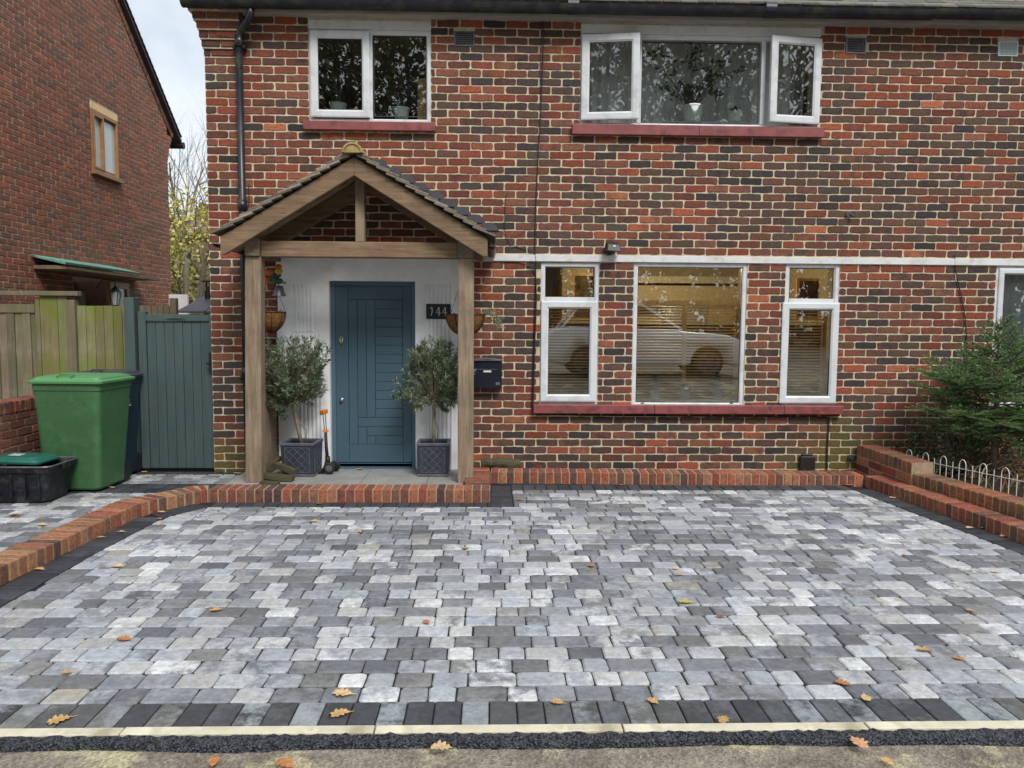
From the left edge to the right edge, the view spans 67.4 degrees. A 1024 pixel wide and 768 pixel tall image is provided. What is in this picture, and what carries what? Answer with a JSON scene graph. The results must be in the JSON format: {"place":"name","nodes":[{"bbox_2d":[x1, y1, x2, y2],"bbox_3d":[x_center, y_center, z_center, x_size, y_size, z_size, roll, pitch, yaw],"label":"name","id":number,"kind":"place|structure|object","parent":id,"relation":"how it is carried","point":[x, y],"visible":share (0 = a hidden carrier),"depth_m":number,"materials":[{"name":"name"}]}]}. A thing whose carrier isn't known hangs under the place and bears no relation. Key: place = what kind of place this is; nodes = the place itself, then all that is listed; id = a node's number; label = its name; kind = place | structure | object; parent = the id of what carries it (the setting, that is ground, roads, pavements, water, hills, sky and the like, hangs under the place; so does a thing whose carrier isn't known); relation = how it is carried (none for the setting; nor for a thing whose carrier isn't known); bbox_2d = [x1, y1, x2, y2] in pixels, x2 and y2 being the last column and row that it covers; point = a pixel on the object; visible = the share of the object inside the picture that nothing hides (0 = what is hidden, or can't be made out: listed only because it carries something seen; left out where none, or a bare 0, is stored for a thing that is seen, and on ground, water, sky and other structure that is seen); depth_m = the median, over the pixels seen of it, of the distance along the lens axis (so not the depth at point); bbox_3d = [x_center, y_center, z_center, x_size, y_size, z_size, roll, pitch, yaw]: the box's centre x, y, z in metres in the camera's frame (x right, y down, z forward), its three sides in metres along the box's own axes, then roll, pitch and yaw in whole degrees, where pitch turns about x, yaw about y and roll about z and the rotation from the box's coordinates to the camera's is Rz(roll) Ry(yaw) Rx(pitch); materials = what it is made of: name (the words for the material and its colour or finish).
{"place":"outdoors","nodes":[
{"label":"outdoors","id":0,"kind":"place"},
{"bbox_2d":[0,472,242,551],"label":"side path","id":1,"kind":"structure","parent":0,"point":[69,506],"depth_m":6.32,"materials":[{"name":"grey stone"}]},
{"bbox_2d":[0,456,76,502],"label":"recycling box","id":2,"kind":"object","parent":1,"relation":"on","point":[45,482],"visible":0.92,"depth_m":6.25,"materials":[{"name":"black plastic"}]},
{"bbox_2d":[0,452,58,464],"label":"box lid","id":3,"kind":"object","parent":2,"relation":"on","point":[22,458],"visible":1,"depth_m":6.33,"materials":[{"name":"green plastic"}]},
{"bbox_2d":[27,372,134,489],"bbox_3d":[-3.830,0.405,6.911,0.680,1.036,0.690,0,5,-2],"label":"wheelie bin","id":4,"kind":"object","parent":1,"relation":"on","point":[82,418],"visible":0.96,"depth_m":6.64,"materials":[{"name":"green plastic"}]},
{"bbox_2d":[78,369,142,472],"bbox_3d":[-3.868,0.364,7.395,0.513,1.041,0.508,0,5,-2],"label":"wheelie bin","id":5,"kind":"object","parent":1,"relation":"on","point":[133,456],"visible":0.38,"depth_m":7.41,"materials":[{"name":"blue plastic"}]},
{"bbox_2d":[127,0,207,218],"label":"sky","id":6,"kind":"structure","parent":0,"point":[169,32],"materials":[{"name":"white"}]},
{"bbox_2d":[140,468,214,472],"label":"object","id":7,"kind":"structure","parent":0,"point":[164,470],"depth_m":7.77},
{"bbox_2d":[0,291,81,376],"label":"fence panel","id":8,"kind":"object","parent":7,"relation":"on","point":[56,331],"visible":0.59,"depth_m":7.63,"materials":[{"name":"wood"}]},
{"bbox_2d":[77,306,125,370],"bbox_3d":[-4.093,0.037,7.723,0.480,1.640,0.052,0,5,-2],"label":"fence panel","id":9,"kind":"object","parent":7,"relation":"on","point":[101,340],"visible":0.43,"depth_m":7.66,"materials":[{"name":"green wood"}]},
{"bbox_2d":[123,297,143,469],"bbox_3d":[-3.750,0.008,7.618,0.099,1.719,0.125,0,5,-2],"label":"gate post","id":10,"kind":"object","parent":7,"relation":"on","point":[131,307],"visible":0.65,"depth_m":7.53,"materials":[{"name":"grey paint"}]},
{"bbox_2d":[138,311,214,467],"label":"side gate","id":11,"kind":"structure","parent":10,"relation":"attached to","point":[176,386],"depth_m":7.61,"materials":[{"name":"grey paint"}]},
{"bbox_2d":[170,202,210,314],"bbox_3d":[-14.473,-4.947,35.789,13.600,6.963,6.300,0,5,-2],"label":"tree","id":12,"kind":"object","parent":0,"point":[195,245],"depth_m":33.00,"materials":[{"name":"green plant"}]},
{"bbox_2d":[225,469,463,484],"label":"porch floor","id":13,"kind":"structure","parent":0,"point":[374,476],"depth_m":7.16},
{"bbox_2d":[259,480,279,484],"bbox_3d":[-2.155,0.883,6.836,0.170,0.035,0.070,1,5,13],"label":"timber offcut","id":14,"kind":"object","parent":13,"relation":"on","point":[262,482],"visible":0.66,"depth_m":6.82,"materials":[{"name":"brown wood"}]},
{"bbox_2d":[263,472,294,481],"bbox_3d":[-2.144,0.848,7.014,0.302,0.075,0.080,1,5,6],"label":"timber offcut","id":15,"kind":"object","parent":13,"relation":"on","point":[278,477],"visible":0.89,"depth_m":6.98,"materials":[{"name":"brown wood"}]},
{"bbox_2d":[266,456,280,470],"bbox_3d":[-2.253,0.752,7.174,0.050,0.122,0.276,2,5,23],"label":"timber offcut","id":16,"kind":"object","parent":15,"relation":"on","point":[270,464],"visible":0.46,"depth_m":7.17,"materials":[{"name":"brown wood"}]},
{"bbox_2d":[273,462,296,474],"bbox_3d":[-2.100,0.780,7.110,0.224,0.100,0.060,2,5,18],"label":"timber offcut","id":17,"kind":"object","parent":13,"relation":"on","point":[285,468],"visible":1,"depth_m":7.09,"materials":[{"name":"brown wood"}]},
{"bbox_2d":[279,438,322,476],"bbox_3d":[-2.007,0.700,7.347,0.329,0.319,0.329,1,5,1],"label":"planter","id":18,"kind":"object","parent":13,"relation":"on","point":[304,459],"visible":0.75,"depth_m":7.20,"materials":[{"name":"plastic"}]},
{"bbox_2d":[265,334,333,442],"bbox_3d":[-2.099,0.058,7.295,0.736,1.082,0.706,-4,6,-43],"label":"olive tree","id":19,"kind":"object","parent":18,"relation":"in","point":[303,382],"visible":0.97,"depth_m":7.18,"materials":[{"name":"green plant"}]},
{"bbox_2d":[318,409,339,473],"bbox_3d":[-1.848,0.554,7.391,0.341,0.642,0.208,1,5,9],"label":"kick scooter","id":20,"kind":"object","parent":13,"relation":"on","point":[329,467],"visible":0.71,"depth_m":7.33,"materials":[{"name":"orange plastic"}]},
{"bbox_2d":[210,142,495,482],"bbox_3d":[-1.377,-0.602,7.075,2.450,2.975,0.930,0,5,-2],"label":"porch","id":21,"kind":"object","parent":13,"relation":"on","point":[268,229],"visible":0.94,"depth_m":6.80,"materials":[{"name":"brown wood"}]},
{"bbox_2d":[265,285,285,332],"bbox_3d":[-2.254,-0.702,7.178,0.280,0.452,0.280,0,5,-2],"label":"hanging basket","id":22,"kind":"object","parent":21,"relation":"hanging from","point":[274,321],"visible":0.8,"depth_m":7.11,"materials":[{"name":"brown wicker"}]},
{"bbox_2d":[265,282,285,310],"bbox_3d":[-2.214,-0.820,7.186,0.216,0.274,0.135,2,5,22],"label":"bell","id":23,"kind":"object","parent":21,"relation":"hanging from","point":[278,290],"visible":0.93,"depth_m":7.13,"materials":[{"name":"silver metal"}]},
{"bbox_2d":[265,264,282,283],"bbox_3d":[-2.224,-1.024,7.153,0.180,0.188,0.081,0,5,-2],"label":"painted ornament","id":24,"kind":"object","parent":23,"relation":"on","point":[276,273],"visible":0.96,"depth_m":7.14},
{"bbox_2d":[445,287,504,334],"bbox_3d":[-0.347,-0.788,7.253,0.575,0.680,0.394,0,5,-2],"label":"hanging basket","id":25,"kind":"object","parent":21,"relation":"hanging from","point":[452,320],"visible":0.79,"depth_m":7.17,"materials":[{"name":"brown wicker"}]},
{"bbox_2d":[416,438,450,476],"bbox_3d":[-0.751,0.705,7.392,0.314,0.319,0.314,0,5,-2],"label":"planter","id":26,"kind":"object","parent":13,"relation":"on","point":[433,459],"visible":0.98,"depth_m":7.25,"materials":[{"name":"plastic"}]},
{"bbox_2d":[389,334,475,442],"bbox_3d":[-0.746,0.060,7.351,0.854,1.081,0.651,0,5,-2],"label":"olive tree","id":27,"kind":"object","parent":26,"relation":"in","point":[437,389],"visible":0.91,"depth_m":7.23,"materials":[{"name":"green plant"}]},
{"bbox_2d":[0,480,1023,728],"bbox_3d":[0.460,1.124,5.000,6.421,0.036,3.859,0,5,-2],"label":"driveway","id":28,"kind":"structure","parent":0,"point":[872,535],"depth_m":4.07,"materials":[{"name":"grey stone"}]},
{"bbox_2d":[118,635,129,639],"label":"fallen leaf","id":29,"kind":"object","parent":28,"relation":"on","point":[124,638],"visible":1,"depth_m":3.60,"materials":[{"name":"brown plant"}]},
{"bbox_2d":[333,688,356,695],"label":"fallen leaf","id":30,"kind":"object","parent":28,"relation":"on","point":[341,691],"visible":1,"depth_m":3.10,"materials":[{"name":"brown plant"}]},
{"bbox_2d":[209,484,489,502],"bbox_3d":[-1.357,0.933,6.531,2.343,0.125,0.211,0,5,-2],"label":"brick edging","id":31,"kind":"object","parent":28,"relation":"on","point":[395,493],"visible":0.89,"depth_m":6.44,"materials":[{"name":"red brick"}]},
{"bbox_2d":[464,467,489,484],"bbox_3d":[-0.315,0.898,7.058,0.231,0.125,0.781,0,5,-2],"label":"brick edging","id":32,"kind":"object","parent":28,"relation":"on","point":[481,475],"visible":0.52,"depth_m":6.96,"materials":[{"name":"red brick"}]},
{"bbox_2d":[491,467,862,486],"bbox_3d":[1.545,0.890,7.319,3.490,0.125,0.216,0,5,1],"label":"brick edging","id":33,"kind":"object","parent":28,"relation":"on","point":[642,476],"visible":0.92,"depth_m":7.22,"materials":[{"name":"red brick"}]},
{"bbox_2d":[679,598,695,602],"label":"fallen leaf","id":34,"kind":"object","parent":28,"relation":"on","point":[684,600],"visible":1,"depth_m":4.13,"materials":[{"name":"yellow plant"}]},
{"bbox_2d":[835,679,852,684],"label":"fallen leaf","id":35,"kind":"object","parent":28,"relation":"on","point":[841,681],"visible":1,"depth_m":3.21,"materials":[{"name":"brown plant"}]},
{"bbox_2d":[917,646,934,650],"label":"fallen leaf","id":36,"kind":"object","parent":28,"relation":"on","point":[923,648],"visible":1,"depth_m":3.55,"materials":[{"name":"brown plant"}]},
{"bbox_2d":[865,475,1023,544],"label":"brick edging","id":37,"kind":"object","parent":28,"relation":"on","point":[998,523],"visible":0.88,"depth_m":6.06,"materials":[{"name":"red brick"}]},
{"bbox_2d":[0,464,1023,767],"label":"ground","id":38,"kind":"structure","parent":0,"point":[844,756],"depth_m":2.67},
{"bbox_2d":[0,304,37,398],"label":"fence panel","id":39,"kind":"object","parent":38,"relation":"on","point":[18,358],"visible":0.52,"depth_m":7.65,"materials":[{"name":"brown wood"}]},
{"bbox_2d":[0,394,40,454],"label":"boundary wall","id":40,"kind":"structure","parent":38,"relation":"on","point":[19,431],"depth_m":6.90,"materials":[{"name":"brick"}]},
{"bbox_2d":[0,728,123,736],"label":"edging strip","id":41,"kind":"object","parent":38,"relation":"on","point":[45,732],"visible":0.45,"depth_m":2.78,"materials":[{"name":"concrete"}]},
{"bbox_2d":[0,0,184,310],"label":"neighbour house","id":42,"kind":"structure","parent":38,"relation":"on","point":[90,135],"depth_m":11.06,"materials":[{"name":"brick"}]},
{"bbox_2d":[90,108,119,178],"bbox_3d":[-6.248,-3.640,11.718,0.122,0.896,0.815,0,5,-2],"label":"window frame","id":43,"kind":"structure","parent":42,"relation":"in","point":[104,130],"depth_m":11.66,"materials":[{"name":"brown wood"}]},
{"bbox_2d":[96,279,121,305],"bbox_3d":[-6.025,-1.370,11.512,0.361,0.401,0.173,2,5,15],"label":"wall lantern","id":44,"kind":"object","parent":42,"relation":"attached to","point":[115,294],"depth_m":11.46,"materials":[{"name":"paint"}]},
{"bbox_2d":[119,289,124,305],"bbox_3d":[-6.333,-0.533,12.401,0.020,2.000,0.469,0,5,-2],"label":"side door","id":45,"kind":"structure","parent":42,"relation":"in","point":[122,290],"depth_m":12.46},
{"bbox_2d":[140,298,178,314],"bbox_3d":[-5.086,-0.330,11.119,0.513,1.816,0.092,0,5,-2],"label":"fence panel","id":46,"kind":"object","parent":38,"relation":"on","point":[171,308],"visible":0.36,"depth_m":11.02,"materials":[{"name":"brown wood"}]},
{"bbox_2d":[169,280,210,321],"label":"garden shed","id":47,"kind":"structure","parent":38,"relation":"on","point":[200,305],"depth_m":12.14,"materials":[{"name":"stone"}]},
{"bbox_2d":[207,756,220,766],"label":"fallen leaf","id":48,"kind":"object","parent":38,"relation":"on","point":[212,760],"visible":1,"depth_m":2.61,"materials":[{"name":"orange plant"}]},
{"bbox_2d":[120,725,374,736],"bbox_3d":[-0.962,1.293,2.808,0.909,0.062,0.052,0,5,-2],"label":"edging strip","id":49,"kind":"object","parent":38,"relation":"on","point":[246,730],"visible":0.48,"depth_m":2.80,"materials":[{"name":"concrete"}]},
{"bbox_2d":[275,757,295,767],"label":"fallen leaf","id":50,"kind":"object","parent":38,"relation":"on","point":[286,762],"visible":1,"depth_m":2.60,"materials":[{"name":"orange plant"}]},
{"bbox_2d":[430,740,455,749],"bbox_3d":[-0.243,1.269,2.686,0.088,0.011,0.061,4,6,36],"label":"fallen leaf","id":51,"kind":"object","parent":38,"relation":"on","point":[440,745],"visible":1,"depth_m":2.69,"materials":[{"name":"beige plant"}]},
{"bbox_2d":[375,724,622,733],"bbox_3d":[-0.047,1.298,2.833,0.909,0.062,0.052,0,5,-2],"label":"edging strip","id":52,"kind":"object","parent":38,"relation":"on","point":[495,729],"visible":0.49,"depth_m":2.82,"materials":[{"name":"concrete"}]},
{"bbox_2d":[481,458,520,468],"bbox_3d":[-0.113,0.787,7.563,0.394,0.123,0.126,0,5,-2],"label":"log","id":53,"kind":"object","parent":38,"relation":"on","point":[490,463],"visible":0.8,"depth_m":7.52,"materials":[{"name":"brown wood"}]},
{"bbox_2d":[0,485,1023,728],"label":"paving border","id":54,"kind":"object","parent":38,"relation":"on","point":[124,716],"visible":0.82,"depth_m":2.99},
{"bbox_2d":[47,714,76,724],"bbox_3d":[-1.687,1.253,2.876,0.092,0.009,0.073,0,5,-2],"label":"fallen leaf","id":55,"kind":"object","parent":54,"relation":"on","point":[55,719],"visible":1,"depth_m":2.88,"materials":[{"name":"yellow plant"}]},
{"bbox_2d":[0,485,208,584],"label":"brick edging","id":56,"kind":"object","parent":54,"relation":"on","point":[21,559],"visible":0.91,"depth_m":5.26,"materials":[{"name":"red brick"}]},
{"bbox_2d":[330,708,351,716],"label":"fallen leaf","id":57,"kind":"object","parent":54,"relation":"on","point":[337,712],"visible":1,"depth_m":2.94,"materials":[{"name":"yellow plant"}]},
{"bbox_2d":[550,698,565,703],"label":"fallen leaf","id":58,"kind":"object","parent":54,"relation":"on","point":[555,700],"visible":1,"depth_m":3.03,"materials":[{"name":"brown plant"}]},
{"bbox_2d":[647,697,657,702],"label":"fallen leaf","id":59,"kind":"object","parent":54,"relation":"on","point":[651,699],"visible":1,"depth_m":3.05,"materials":[{"name":"brown plant"}]},
{"bbox_2d":[717,715,729,722],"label":"fallen leaf","id":60,"kind":"object","parent":54,"relation":"on","point":[723,719],"visible":1,"depth_m":2.90,"materials":[{"name":"plant"}]},
{"bbox_2d":[860,692,871,700],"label":"fallen leaf","id":61,"kind":"object","parent":54,"relation":"on","point":[865,697],"visible":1,"depth_m":3.08,"materials":[{"name":"brown plant"}]},
{"bbox_2d":[0,727,1023,753],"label":"asphalt strip","id":62,"kind":"object","parent":38,"relation":"on","point":[258,743],"visible":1,"depth_m":2.76,"materials":[{"name":"black asphalt"}]},
{"bbox_2d":[179,0,1023,478],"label":"brick house","id":63,"kind":"structure","parent":38,"relation":"on","point":[879,192],"depth_m":7.54,"materials":[{"name":"red brick"}]},
{"bbox_2d":[319,49,356,108],"bbox_3d":[-1.700,-2.956,7.499,0.390,0.603,0.199,1,5,9],"label":"potted plant","id":64,"kind":"object","parent":63,"relation":"on","point":[331,82],"visible":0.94,"depth_m":7.49,"materials":[{"name":"green plant"}]},
{"bbox_2d":[309,29,430,121],"bbox_3d":[-1.361,-2.947,7.381,1.162,0.867,0.086,0,5,-2],"label":"window frame","id":65,"kind":"structure","parent":63,"relation":"in","point":[366,37],"depth_m":7.35,"materials":[{"name":"white plastic"}]},
{"bbox_2d":[335,286,411,463],"bbox_3d":[-1.371,-0.082,7.635,0.745,1.767,0.080,0,5,-2],"label":"front door","id":66,"kind":"structure","parent":63,"relation":"in","point":[374,323],"depth_m":7.62,"materials":[{"name":"blue paint"}]},
{"bbox_2d":[373,59,421,118],"bbox_3d":[-1.124,-2.897,7.520,0.480,0.574,0.245,0,5,-2],"label":"potted plant","id":67,"kind":"object","parent":63,"relation":"on","point":[400,110],"visible":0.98,"depth_m":7.50,"materials":[{"name":"green plant"}]},
{"bbox_2d":[426,304,449,318],"bbox_3d":[-0.720,-0.708,7.502,0.236,0.147,0.026,0,5,-2],"label":"house number","id":68,"kind":"object","parent":63,"relation":"attached to","point":[436,311],"visible":0.93,"depth_m":7.50,"materials":[{"name":"stone"}]},
{"bbox_2d":[474,357,502,387],"bbox_3d":[-0.258,-0.112,7.544,0.339,0.295,0.126,0,5,-2],"label":"mailbox","id":69,"kind":"object","parent":63,"relation":"attached to","point":[488,373],"visible":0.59,"depth_m":7.50,"materials":[{"name":"black metal"}]},
{"bbox_2d":[546,296,588,393],"bbox_3d":[0.578,-0.333,7.806,0.636,1.106,0.040,0,5,-2],"label":"louvred shutter","id":70,"kind":"object","parent":63,"relation":"attached to","point":[568,352],"visible":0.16,"depth_m":7.80,"materials":[{"name":"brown wood"}]},
{"bbox_2d":[540,263,598,403],"bbox_3d":[0.568,-0.491,7.629,0.571,1.407,0.088,0,5,-2],"label":"window frame","id":71,"kind":"structure","parent":63,"relation":"in","point":[591,303],"depth_m":7.59,"materials":[{"name":"white plastic"}]},
{"bbox_2d":[571,273,592,319],"bbox_3d":[0.887,-1.076,9.487,0.295,0.571,0.030,0,5,-2],"label":"framed picture","id":72,"kind":"object","parent":63,"relation":"attached to","point":[582,284],"visible":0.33,"depth_m":9.48,"materials":[{"name":"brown wood"}]},
{"bbox_2d":[604,242,620,255],"bbox_3d":[0.977,-1.319,7.465,0.153,0.134,0.166,0,5,-2],"label":"security light","id":73,"kind":"object","parent":63,"relation":"attached to","point":[612,246],"visible":1,"depth_m":7.40,"materials":[{"name":"black paint"}]},
{"bbox_2d":[649,375,659,397],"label":"potted plant","id":74,"kind":"object","parent":63,"relation":"on","point":[654,391],"visible":1,"depth_m":7.74,"materials":[{"name":"grey plant"}]},
{"bbox_2d":[677,381,691,397],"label":"potted plant","id":75,"kind":"object","parent":63,"relation":"on","point":[684,389],"visible":1,"depth_m":7.74,"materials":[{"name":"grey plant"}]},
{"bbox_2d":[636,300,739,398],"bbox_3d":[1.772,-0.311,7.840,1.201,1.073,0.040,0,5,-2],"label":"louvred shutter","id":76,"kind":"object","parent":63,"relation":"attached to","point":[684,338],"visible":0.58,"depth_m":7.82,"materials":[{"name":"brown wood"}]},
{"bbox_2d":[631,263,746,404],"bbox_3d":[1.762,-0.484,7.676,1.123,1.427,0.062,0,5,-2],"label":"window frame","id":77,"kind":"structure","parent":63,"relation":"in","point":[743,267],"depth_m":7.65,"materials":[{"name":"white plastic"}]},
{"bbox_2d":[584,41,805,125],"bbox_3d":[1.834,-3.039,7.816,2.349,1.040,0.167,0,5,-2],"label":"curtain","id":78,"kind":"object","parent":63,"relation":"hanging from","point":[610,68],"visible":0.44,"depth_m":7.80,"materials":[{"name":"grey fabric"}]},
{"bbox_2d":[642,43,747,123],"bbox_3d":[1.767,-2.993,7.576,1.152,0.810,0.262,0,5,-2],"label":"potted plant","id":79,"kind":"object","parent":63,"relation":"in","point":[692,108],"visible":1,"depth_m":7.56,"materials":[{"name":"green plant"}]},
{"bbox_2d":[580,32,821,126],"bbox_3d":[1.829,-2.928,7.425,2.334,0.875,0.174,0,5,-2],"label":"window frame","id":80,"kind":"structure","parent":63,"relation":"in","point":[636,39],"depth_m":7.41,"materials":[{"name":"white plastic"}]},
{"bbox_2d":[712,372,722,397],"bbox_3d":[2.084,0.008,7.780,0.112,0.266,0.112,0,5,-2],"label":"potted plant","id":81,"kind":"object","parent":63,"relation":"on","point":[717,392],"visible":1,"depth_m":7.76,"materials":[{"name":"grey plant"}]},
{"bbox_2d":[726,106,742,123],"bbox_3d":[2.201,-2.672,7.594,0.158,0.162,0.158,0,5,-2],"label":"potted plant","id":82,"kind":"object","parent":63,"relation":"on","point":[735,113],"visible":0.93,"depth_m":7.55,"materials":[{"name":"white plant"}]},
{"bbox_2d":[787,311,826,394],"bbox_3d":[2.995,-0.295,7.875,0.560,1.052,0.040,0,5,-2],"label":"louvred shutter","id":83,"kind":"object","parent":63,"relation":"attached to","point":[822,356],"visible":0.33,"depth_m":7.86,"materials":[{"name":"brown wood"}]},
{"bbox_2d":[795,278,818,318],"bbox_3d":[3.524,-1.000,9.063,0.350,0.490,0.030,0,5,-2],"label":"framed picture","id":84,"kind":"object","parent":63,"relation":"attached to","point":[806,288],"visible":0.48,"depth_m":9.05,"materials":[{"name":"brown wood"}]},
{"bbox_2d":[779,264,839,404],"bbox_3d":[2.971,-0.482,7.696,0.572,1.424,0.088,0,5,-2],"label":"window frame","id":85,"kind":"structure","parent":63,"relation":"in","point":[832,305],"depth_m":7.66,"materials":[{"name":"white plastic"}]},
{"bbox_2d":[990,266,1023,405],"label":"window frame","id":86,"kind":"structure","parent":63,"relation":"in","point":[1001,271],"depth_m":7.69,"materials":[{"name":"white plastic"}]},
{"bbox_2d":[1000,275,1023,394],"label":"curtain","id":87,"kind":"object","parent":63,"relation":"hanging from","point":[1013,298],"visible":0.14,"depth_m":7.83,"materials":[{"name":"grey fabric"}]},
{"bbox_2d":[623,722,868,732],"bbox_3d":[0.868,1.302,2.859,0.909,0.060,0.052,0,5,-2],"label":"edging strip","id":88,"kind":"object","parent":38,"relation":"on","point":[769,727],"visible":0.47,"depth_m":2.85,"materials":[{"name":"concrete"}]},
{"bbox_2d":[849,735,867,747],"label":"fallen leaf","id":89,"kind":"object","parent":38,"relation":"on","point":[861,742],"visible":1,"depth_m":2.73,"materials":[{"name":"brown plant"}]},
{"bbox_2d":[880,757,894,765],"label":"fallen leaf","id":90,"kind":"object","parent":38,"relation":"on","point":[888,760],"visible":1,"depth_m":2.64,"materials":[{"name":"yellow plant"}]},
{"bbox_2d":[856,445,932,484],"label":"garden wall","id":91,"kind":"structure","parent":38,"relation":"on","point":[874,460],"depth_m":7.16,"materials":[{"name":"brick"}]},
{"bbox_2d":[865,720,1023,730],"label":"edging strip","id":92,"kind":"object","parent":38,"relation":"on","point":[928,725],"visible":0.44,"depth_m":2.87,"materials":[{"name":"concrete"}]},
{"bbox_2d":[912,473,1023,520],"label":"garden wall","id":93,"kind":"structure","parent":38,"relation":"on","point":[1000,502],"depth_m":6.11,"materials":[{"name":"brick"}]},
{"bbox_2d":[933,464,1023,497],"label":"garden bed","id":94,"kind":"object","parent":38,"relation":"on","point":[1012,491],"visible":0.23,"depth_m":6.93,"materials":[{"name":"white metal"}]},
{"bbox_2d":[887,411,1023,479],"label":"shrub","id":95,"kind":"object","parent":94,"relation":"on","point":[976,452],"visible":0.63,"depth_m":7.32,"materials":[{"name":"green plant"}]},
{"bbox_2d":[906,312,1023,476],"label":"fir tree","id":96,"kind":"object","parent":94,"relation":"on","point":[990,375],"visible":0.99,"depth_m":6.93,"materials":[{"name":"green plant"}]},
{"bbox_2d":[906,449,1023,495],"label":"hoop fence","id":97,"kind":"object","parent":94,"relation":"on","point":[965,469],"visible":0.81,"depth_m":6.35,"materials":[{"name":"white metal"}]},
{"bbox_2d":[929,447,1023,489],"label":"dry plant","id":98,"kind":"object","parent":94,"relation":"on","point":[997,478],"visible":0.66,"depth_m":6.80,"materials":[{"name":"brown plant"}]},
{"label":"rear lawn","id":99,"kind":"structure","parent":0,"visible":0},
{"bbox_2d":[168,108,207,295],"bbox_3d":[-9.454,-4.573,21.972,4.232,8.518,5.452,0,5,-2],"label":"bare tree","id":100,"kind":"object","parent":99,"relation":"on","point":[186,273],"visible":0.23,"depth_m":21.82,"materials":[{"name":"grey plant"}]},
{"bbox_2d":[168,182,208,293],"bbox_3d":[-7.053,-2.325,16.294,3.559,4.968,3.090,4,6,35],"label":"bare tree","id":101,"kind":"object","parent":99,"relation":"on","point":[183,248],"visible":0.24,"depth_m":16.49,"materials":[{"name":"green plant"}]},
{"bbox_2d":[168,95,209,313],"bbox_3d":[-7.203,-4.295,18.754,4.911,8.502,5.264,0,5,-2],"label":"bare tree","id":102,"kind":"object","parent":99,"relation":"on","point":[204,263],"visible":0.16,"depth_m":18.46,"materials":[{"name":"brown plant"}]},
{"bbox_2d":[170,239,209,314],"bbox_3d":[-11.432,-2.795,25.430,10.869,4.673,2.880,0,5,-2],"label":"hedge","id":103,"kind":"object","parent":99,"relation":"on","point":[194,289],"visible":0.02,"depth_m":24.84,"materials":[{"name":"green plant"}]}
]}

